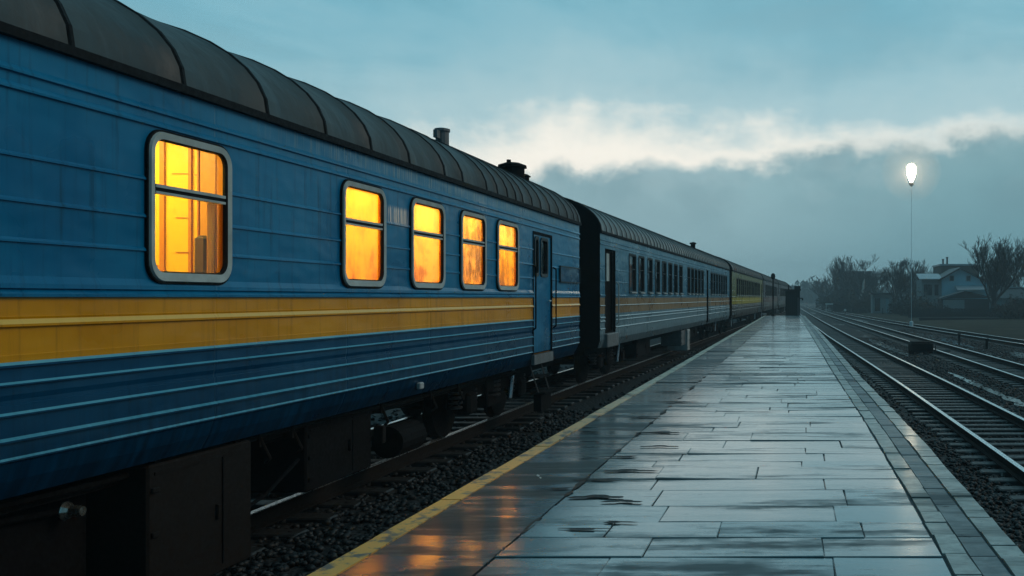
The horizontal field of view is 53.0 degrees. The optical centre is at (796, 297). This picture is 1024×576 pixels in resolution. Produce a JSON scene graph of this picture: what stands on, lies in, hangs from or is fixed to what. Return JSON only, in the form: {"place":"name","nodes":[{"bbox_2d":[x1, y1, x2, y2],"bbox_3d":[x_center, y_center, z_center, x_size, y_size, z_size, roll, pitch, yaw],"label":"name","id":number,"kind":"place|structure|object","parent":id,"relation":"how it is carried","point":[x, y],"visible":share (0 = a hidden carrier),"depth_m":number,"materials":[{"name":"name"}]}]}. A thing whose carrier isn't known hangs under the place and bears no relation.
{"place":"outdoors","nodes":[
{"label":"outdoors","id":0,"kind":"place"},
{"bbox_2d":[118,0,1023,290],"label":"sky","id":1,"kind":"structure","parent":0,"point":[781,138],"materials":[{"name":"blue"}]},
{"bbox_2d":[222,302,1023,575],"bbox_3d":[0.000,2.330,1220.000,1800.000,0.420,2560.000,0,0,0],"label":"ground","id":2,"kind":"structure","parent":0,"point":[593,401],"depth_m":15.01,"materials":[{"name":"grey gravel"}]},
{"bbox_2d":[213,331,735,575],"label":"ballast","id":3,"kind":"structure","parent":2,"relation":"on","point":[291,557],"depth_m":9.91,"materials":[{"name":"gravel"}]},
{"bbox_2d":[219,310,784,572],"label":"railway track","id":4,"kind":"structure","parent":3,"relation":"on","point":[289,509],"depth_m":13.83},
{"bbox_2d":[0,0,581,575],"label":"passenger carriage","id":5,"kind":"object","parent":4,"relation":"on","point":[230,282],"visible":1,"depth_m":6.91,"materials":[{"name":"blue paint"}]},
{"bbox_2d":[144,130,231,284],"bbox_3d":[-4.090,-0.566,6.435,0.108,1.012,0.894,0,0,0],"label":"window","id":6,"kind":"structure","parent":5,"relation":"in","point":[211,277],"depth_m":6.43,"materials":[{"name":"silver glass"}]},
{"bbox_2d":[340,179,386,288],"bbox_3d":[-4.071,-0.575,9.005,0.070,1.050,0.950,0,0,0],"label":"window","id":7,"kind":"structure","parent":5,"relation":"in","point":[359,225],"depth_m":9.01,"materials":[{"name":"yellow glass"}]},
{"bbox_2d":[409,197,445,289],"bbox_3d":[-4.071,-0.575,10.565,0.069,1.050,1.010,0,0,0],"label":"window","id":8,"kind":"structure","parent":5,"relation":"in","point":[424,236],"depth_m":10.61,"materials":[{"name":"yellow glass"}]},
{"bbox_2d":[459,210,486,290],"bbox_3d":[-4.071,-0.575,12.045,0.069,1.050,0.990,0,0,0],"label":"window","id":9,"kind":"structure","parent":5,"relation":"in","point":[470,244],"depth_m":12.08,"materials":[{"name":"yellow glass"}]},
{"bbox_2d":[496,219,518,290],"bbox_3d":[-4.071,-0.575,13.480,0.070,1.050,1.040,0,0,0],"label":"window","id":10,"kind":"structure","parent":5,"relation":"in","point":[505,249],"depth_m":13.52,"materials":[{"name":"yellow glass"}]},
{"bbox_2d":[532,231,551,354],"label":"door","id":11,"kind":"structure","parent":5,"relation":"in","point":[542,340],"depth_m":15.41,"materials":[{"name":"blue paint"}]},
{"bbox_2d":[524,197,729,382],"bbox_3d":[-5.215,-0.185,34.039,3.121,4.259,29.030,0,0,1],"label":"passenger carriage","id":12,"kind":"object","parent":4,"relation":"on","point":[640,288],"visible":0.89,"depth_m":24.21,"materials":[{"name":"blue paint"}]},
{"bbox_2d":[600,249,612,332],"bbox_3d":[-4.122,-0.135,20.976,0.105,1.830,1.050,0,0,1],"label":"door","id":13,"kind":"structure","parent":12,"relation":"in","point":[608,253],"depth_m":21.07,"materials":[{"name":"black metal"}]},
{"bbox_2d":[629,253,637,293],"bbox_3d":[-4.035,-0.580,23.426,0.166,0.984,0.874,0,0,1],"label":"window","id":14,"kind":"structure","parent":12,"relation":"in","point":[634,269],"depth_m":23.79,"materials":[{"name":"black glass"}]},
{"bbox_2d":[638,255,645,293],"bbox_3d":[-4.004,-0.580,24.576,0.166,0.984,0.774,0,0,1],"label":"window","id":15,"kind":"structure","parent":12,"relation":"in","point":[642,257],"depth_m":24.84,"materials":[{"name":"black glass"}]},
{"bbox_2d":[647,257,653,293],"bbox_3d":[-3.972,-0.581,25.801,0.166,0.987,0.724,0,0,1],"label":"window","id":16,"kind":"structure","parent":12,"relation":"in","point":[651,260],"depth_m":26.11,"materials":[{"name":"black glass"}]},
{"bbox_2d":[655,259,660,293],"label":"window","id":17,"kind":"structure","parent":12,"relation":"in","point":[656,260],"depth_m":27.30,"materials":[{"name":"black glass"}]},
{"bbox_2d":[662,261,667,294],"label":"window","id":18,"kind":"structure","parent":12,"relation":"in","point":[665,263],"depth_m":28.46,"materials":[{"name":"black glass"}]},
{"bbox_2d":[668,262,672,294],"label":"window","id":19,"kind":"structure","parent":12,"relation":"in","point":[671,265],"depth_m":29.55,"materials":[{"name":"black glass"}]},
{"bbox_2d":[674,263,678,294],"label":"window","id":20,"kind":"structure","parent":12,"relation":"in","point":[675,293],"depth_m":30.66,"materials":[{"name":"black glass"}]},
{"bbox_2d":[679,265,682,294],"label":"window","id":21,"kind":"structure","parent":12,"relation":"in","point":[681,266],"depth_m":31.75,"materials":[{"name":"black glass"}]},
{"bbox_2d":[687,267,690,294],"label":"window","id":22,"kind":"structure","parent":12,"relation":"in","point":[688,268],"depth_m":33.64,"materials":[{"name":"black glass"}]},
{"bbox_2d":[691,267,694,294],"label":"window","id":23,"kind":"structure","parent":12,"relation":"in","point":[692,269],"depth_m":34.58,"materials":[{"name":"black glass"}]},
{"bbox_2d":[695,268,697,294],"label":"window","id":24,"kind":"structure","parent":12,"relation":"in","point":[696,278],"depth_m":35.53,"materials":[{"name":"black glass"}]},
{"bbox_2d":[698,269,701,294],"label":"window","id":25,"kind":"structure","parent":12,"relation":"in","point":[699,271],"depth_m":36.48,"materials":[{"name":"black glass"}]},
{"bbox_2d":[701,270,704,294],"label":"window","id":26,"kind":"structure","parent":12,"relation":"in","point":[702,271],"depth_m":37.43,"materials":[{"name":"black glass"}]},
{"bbox_2d":[707,272,707,320],"bbox_3d":[-3.657,-0.060,38.801,0.105,2.080,0.600,0,0,1],"label":"door","id":27,"kind":"structure","parent":12,"relation":"in","point":[707,272],"depth_m":38.91,"materials":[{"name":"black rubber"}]},
{"bbox_2d":[711,272,713,294],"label":"window","id":28,"kind":"structure","parent":12,"relation":"in","point":[711,272],"depth_m":40.49,"materials":[{"name":"black glass"}]},
{"bbox_2d":[713,273,715,295],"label":"window","id":29,"kind":"structure","parent":12,"relation":"in","point":[714,274],"depth_m":41.57,"materials":[{"name":"black glass"}]},
{"bbox_2d":[716,273,717,295],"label":"window","id":30,"kind":"structure","parent":12,"relation":"in","point":[716,273],"depth_m":42.42,"materials":[{"name":"black glass"}]},
{"bbox_2d":[719,274,720,295],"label":"window","id":31,"kind":"structure","parent":12,"relation":"in","point":[719,274],"depth_m":43.61,"materials":[{"name":"black glass"}]},
{"bbox_2d":[721,274,722,295],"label":"window","id":32,"kind":"structure","parent":12,"relation":"in","point":[721,274],"depth_m":44.53,"materials":[{"name":"black glass"}]},
{"bbox_2d":[723,275,724,295],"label":"window","id":33,"kind":"structure","parent":12,"relation":"in","point":[723,275],"depth_m":45.23,"materials":[{"name":"black glass"}]},
{"bbox_2d":[725,275,726,295],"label":"window","id":34,"kind":"structure","parent":12,"relation":"in","point":[725,275],"depth_m":46.20,"materials":[{"name":"black glass"}]},
{"bbox_2d":[716,257,762,333],"bbox_3d":[-4.443,-0.127,61.091,3.116,4.143,25.529,0,0,2],"label":"passenger carriage","id":35,"kind":"object","parent":4,"relation":"on","point":[745,294],"visible":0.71,"depth_m":55.89,"materials":[{"name":"green paint"}]},
{"bbox_2d":[736,278,738,295],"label":"window","id":36,"kind":"structure","parent":35,"relation":"in","point":[737,278],"depth_m":51.83,"materials":[{"name":"black glass"}]},
{"bbox_2d":[739,278,740,295],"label":"window","id":37,"kind":"structure","parent":35,"relation":"in","point":[739,278],"depth_m":53.59,"materials":[{"name":"black glass"}]},
{"bbox_2d":[741,279,742,295],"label":"window","id":38,"kind":"structure","parent":35,"relation":"in","point":[741,279],"depth_m":54.90,"materials":[{"name":"black glass"}]},
{"bbox_2d":[743,279,744,295],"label":"window","id":39,"kind":"structure","parent":35,"relation":"in","point":[743,279],"depth_m":56.27,"materials":[{"name":"black glass"}]},
{"bbox_2d":[745,280,746,295],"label":"window","id":40,"kind":"structure","parent":35,"relation":"in","point":[745,280],"depth_m":57.72,"materials":[{"name":"black glass"}]},
{"bbox_2d":[737,271,778,321],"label":"passenger carriage","id":41,"kind":"object","parent":4,"relation":"on","point":[767,294],"visible":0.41,"depth_m":80.97,"materials":[{"name":"grey paint"}]},
{"bbox_2d":[771,279,787,314],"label":"passenger carriage","id":42,"kind":"object","parent":4,"relation":"on","point":[782,285],"visible":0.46,"depth_m":106.29,"materials":[{"name":"grey paint"}]},
{"bbox_2d":[307,316,1023,575],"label":"platform","id":43,"kind":"structure","parent":2,"relation":"on","point":[780,446],"depth_m":5.83,"materials":[{"name":"stone"}]},
{"bbox_2d":[771,273,774,315],"bbox_3d":[-1.560,-0.200,63.137,0.300,2.800,0.418,0,0,0],"label":"signal post","id":44,"kind":"object","parent":43,"relation":"on","point":[772,276],"visible":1,"depth_m":63.16,"materials":[{"name":"black metal"}]},
{"bbox_2d":[784,285,802,315],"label":"trackside hut","id":45,"kind":"object","parent":43,"relation":"on","point":[792,302],"visible":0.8,"depth_m":70.00,"materials":[{"name":"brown wood"}]},
{"bbox_2d":[808,279,827,299],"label":"bare tree","id":46,"kind":"object","parent":2,"relation":"on","point":[818,290],"visible":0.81,"depth_m":234.69,"materials":[{"name":"plant"}]},
{"bbox_2d":[816,284,837,308],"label":"bush","id":47,"kind":"object","parent":2,"relation":"on","point":[820,300],"visible":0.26,"depth_m":214.55,"materials":[{"name":"green plant"}]},
{"bbox_2d":[821,267,835,294],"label":"bare tree","id":48,"kind":"object","parent":2,"relation":"on","point":[825,281],"visible":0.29,"depth_m":223.97,"materials":[{"name":"brown plant"}]},
{"bbox_2d":[824,265,848,298],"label":"bare tree","id":49,"kind":"object","parent":2,"relation":"on","point":[832,280],"visible":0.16,"depth_m":213.85,"materials":[{"name":"brown plant"}]},
{"bbox_2d":[821,281,852,309],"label":"bush","id":50,"kind":"object","parent":2,"relation":"on","point":[832,299],"visible":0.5,"depth_m":189.46,"materials":[{"name":"green plant"}]},
{"bbox_2d":[822,254,862,296],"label":"bare tree","id":51,"kind":"object","parent":2,"relation":"on","point":[837,267],"visible":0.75,"depth_m":189.62,"materials":[{"name":"brown plant"}]},
{"bbox_2d":[835,305,856,312],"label":"plank fence","id":52,"kind":"object","parent":2,"relation":"on","point":[839,308],"visible":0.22,"depth_m":159.99,"materials":[{"name":"wood"}]},
{"bbox_2d":[791,275,916,302],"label":"distant wood","id":53,"kind":"object","parent":2,"relation":"on","point":[807,295],"visible":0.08,"depth_m":427.91,"materials":[{"name":"grey plant"}]},
{"bbox_2d":[838,265,871,297],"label":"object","id":54,"kind":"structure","parent":2,"relation":"on","point":[850,282],"depth_m":196.00,"materials":[{"name":"plant"}]},
{"bbox_2d":[847,294,870,313],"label":"bush","id":55,"kind":"object","parent":2,"relation":"on","point":[863,307],"visible":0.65,"depth_m":149.38,"materials":[{"name":"green plant"}]},
{"bbox_2d":[830,254,890,299],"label":"bare tree","id":56,"kind":"object","parent":2,"relation":"on","point":[863,280],"visible":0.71,"depth_m":176.89,"materials":[{"name":"brown plant"}]},
{"bbox_2d":[854,260,883,298],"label":"bare tree","id":57,"kind":"object","parent":2,"relation":"on","point":[862,265],"visible":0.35,"depth_m":184.98,"materials":[{"name":"brown plant"}]},
{"bbox_2d":[859,286,882,311],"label":"bush","id":58,"kind":"object","parent":2,"relation":"on","point":[864,296],"visible":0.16,"depth_m":157.80,"materials":[{"name":"green plant"}]},
{"bbox_2d":[863,271,886,292],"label":"bare tree","id":59,"kind":"object","parent":2,"relation":"on","point":[870,281],"visible":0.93,"depth_m":172.39,"materials":[{"name":"brown plant"}]},
{"bbox_2d":[869,293,892,312],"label":"shed","id":60,"kind":"structure","parent":2,"relation":"on","point":[878,302],"depth_m":143.00,"materials":[{"name":"stone"}]},
{"bbox_2d":[875,298,879,310],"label":"door","id":61,"kind":"structure","parent":60,"relation":"in","point":[877,300],"depth_m":142.93,"materials":[{"name":"grey wood"}]},
{"bbox_2d":[886,298,888,312],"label":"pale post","id":62,"kind":"object","parent":2,"relation":"on","point":[887,301],"visible":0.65,"depth_m":140.94,"materials":[{"name":"grey paint"}]},
{"bbox_2d":[879,266,905,298],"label":"bare tree","id":63,"kind":"object","parent":2,"relation":"on","point":[890,276],"visible":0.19,"depth_m":160.05,"materials":[{"name":"brown plant"}]},
{"bbox_2d":[879,267,913,302],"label":"bare tree","id":64,"kind":"object","parent":2,"relation":"on","point":[897,286],"visible":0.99,"depth_m":135.57,"materials":[{"name":"brown plant"}]},
{"bbox_2d":[887,285,916,313],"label":"bush","id":65,"kind":"object","parent":2,"relation":"on","point":[896,306],"visible":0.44,"depth_m":133.81,"materials":[{"name":"green plant"}]},
{"bbox_2d":[896,264,924,299],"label":"bare tree","id":66,"kind":"object","parent":2,"relation":"on","point":[909,270],"visible":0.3,"depth_m":149.73,"materials":[{"name":"brown plant"}]},
{"bbox_2d":[907,164,915,325],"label":"street lamp","id":67,"kind":"object","parent":2,"relation":"on","point":[911,171],"visible":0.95,"depth_m":79.91,"materials":[{"name":"metal"}]},
{"bbox_2d":[899,287,932,315],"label":"bush","id":68,"kind":"object","parent":2,"relation":"on","point":[904,309],"visible":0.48,"depth_m":121.72,"materials":[{"name":"green plant"}]},
{"bbox_2d":[899,259,936,297],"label":"bare tree","id":69,"kind":"object","parent":2,"relation":"on","point":[916,265],"visible":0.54,"depth_m":146.29,"materials":[{"name":"brown plant"}]},
{"bbox_2d":[818,305,1023,339],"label":"grass verge","id":70,"kind":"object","parent":2,"relation":"on","point":[1011,328],"depth_m":83.93,"materials":[{"name":"green plant"}]},
{"bbox_2d":[880,259,914,300],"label":"bare tree","id":71,"kind":"object","parent":70,"relation":"on","point":[901,265],"visible":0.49,"depth_m":157.39,"materials":[{"name":"brown plant"}]},
{"bbox_2d":[832,329,1023,549],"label":"ballast","id":72,"kind":"structure","parent":2,"relation":"on","point":[991,499],"depth_m":20.31,"materials":[{"name":"gravel"}]},
{"bbox_2d":[868,339,913,356],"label":"puddle","id":73,"kind":"object","parent":72,"relation":"on","point":[891,348],"visible":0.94,"depth_m":47.62,"materials":[{"name":"grey liquid"}]},
{"bbox_2d":[800,308,1023,510],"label":"railway track","id":74,"kind":"structure","parent":72,"relation":"on","point":[879,368],"depth_m":21.08,"materials":[{"name":"grey metal"}]},
{"bbox_2d":[801,305,1023,389],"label":"railway track","id":75,"kind":"structure","parent":72,"relation":"on","point":[1013,378],"depth_m":39.70,"materials":[{"name":"grey metal"}]},
{"bbox_2d":[807,304,1023,348],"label":"railway track","id":76,"kind":"structure","parent":72,"relation":"on","point":[1010,342],"depth_m":68.11,"materials":[{"name":"grey metal"}]},
{"bbox_2d":[913,332,976,347],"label":"puddle","id":77,"kind":"object","parent":72,"relation":"on","point":[943,339],"visible":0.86,"depth_m":56.71,"materials":[{"name":"grey liquid"}]},
{"bbox_2d":[948,372,1023,406],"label":"puddle","id":78,"kind":"object","parent":72,"relation":"on","point":[979,385],"visible":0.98,"depth_m":25.30,"materials":[{"name":"grey liquid"}]},
{"bbox_2d":[1007,352,1023,357],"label":"puddle","id":79,"kind":"object","parent":72,"relation":"on","point":[1019,354],"visible":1,"depth_m":41.76,"materials":[{"name":"grey liquid"}]},
{"bbox_2d":[908,341,950,353],"bbox_3d":[5.950,2.243,43.000,1.800,0.555,1.200,0,0,0],"label":"point motor","id":80,"kind":"object","parent":2,"relation":"on","point":[920,346],"visible":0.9,"depth_m":42.45,"materials":[{"name":"metal"}]},
{"bbox_2d":[909,295,950,315],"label":"bush","id":81,"kind":"object","parent":2,"relation":"on","point":[928,305],"visible":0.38,"depth_m":117.69,"materials":[{"name":"green plant"}]},
{"bbox_2d":[908,308,989,317],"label":"plank fence","id":82,"kind":"object","parent":2,"relation":"on","point":[949,312],"visible":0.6,"depth_m":111.98,"materials":[{"name":"wood"}]},
{"bbox_2d":[916,267,989,307],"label":"gabled house","id":83,"kind":"structure","parent":2,"relation":"on","point":[947,282],"depth_m":130.00,"materials":[{"name":"stone"}]},
{"bbox_2d":[923,284,927,295],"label":"window","id":84,"kind":"structure","parent":83,"relation":"in","point":[925,286],"depth_m":130.39,"materials":[{"name":"black glass"}]},
{"bbox_2d":[928,284,932,295],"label":"window","id":85,"kind":"structure","parent":83,"relation":"in","point":[930,286],"depth_m":130.39,"materials":[{"name":"black glass"}]},
{"bbox_2d":[934,284,938,295],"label":"window","id":86,"kind":"structure","parent":83,"relation":"in","point":[936,286],"depth_m":130.39,"materials":[{"name":"black glass"}]},
{"bbox_2d":[932,257,978,274],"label":"brick building","id":87,"kind":"structure","parent":83,"relation":"attached to","point":[939,269],"depth_m":142.00,"materials":[{"name":"metal"}]},
{"bbox_2d":[918,317,998,320],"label":"wall","id":88,"kind":"structure","parent":2,"relation":"on","point":[949,318],"depth_m":98.80,"materials":[{"name":"concrete"}]},
{"bbox_2d":[936,291,990,314],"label":"garage","id":89,"kind":"structure","parent":2,"relation":"on","point":[958,300],"depth_m":121.00,"materials":[{"name":"stone"}]},
{"bbox_2d":[943,300,963,311],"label":"door","id":90,"kind":"structure","parent":89,"relation":"in","point":[951,304],"depth_m":120.89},
{"bbox_2d":[985,338,988,348],"bbox_3d":[9.100,2.237,46.000,0.170,0.565,0.140,0,0,0],"label":"marker post","id":91,"kind":"object","parent":2,"relation":"on","point":[986,343],"visible":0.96,"depth_m":45.95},
{"bbox_2d":[958,232,1023,310],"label":"bare tree","id":92,"kind":"object","parent":2,"relation":"on","point":[1000,274],"visible":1,"depth_m":109.46,"materials":[{"name":"brown plant"}]},
{"bbox_2d":[984,274,1014,308],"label":"dark house","id":93,"kind":"structure","parent":2,"relation":"on","point":[992,288],"depth_m":136.00,"materials":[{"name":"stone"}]},
{"bbox_2d":[987,292,1023,318],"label":"hedge bush","id":94,"kind":"object","parent":2,"relation":"on","point":[1009,310],"visible":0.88,"depth_m":99.89,"materials":[{"name":"green plant"}]},
{"bbox_2d":[990,287,1023,306],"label":"shed","id":95,"kind":"structure","parent":2,"relation":"on","point":[1013,291],"depth_m":119.20,"materials":[{"name":"stone"}]},
{"bbox_2d":[1011,252,1023,289],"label":"bare tree","id":96,"kind":"object","parent":2,"relation":"on","point":[1019,276],"visible":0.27,"depth_m":116.45,"materials":[{"name":"plant"}]},
{"bbox_2d":[1013,273,1023,286],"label":"bare tree","id":97,"kind":"object","parent":2,"relation":"on","point":[1016,284],"visible":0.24,"depth_m":149.23,"materials":[{"name":"brown plant"}]}
]}

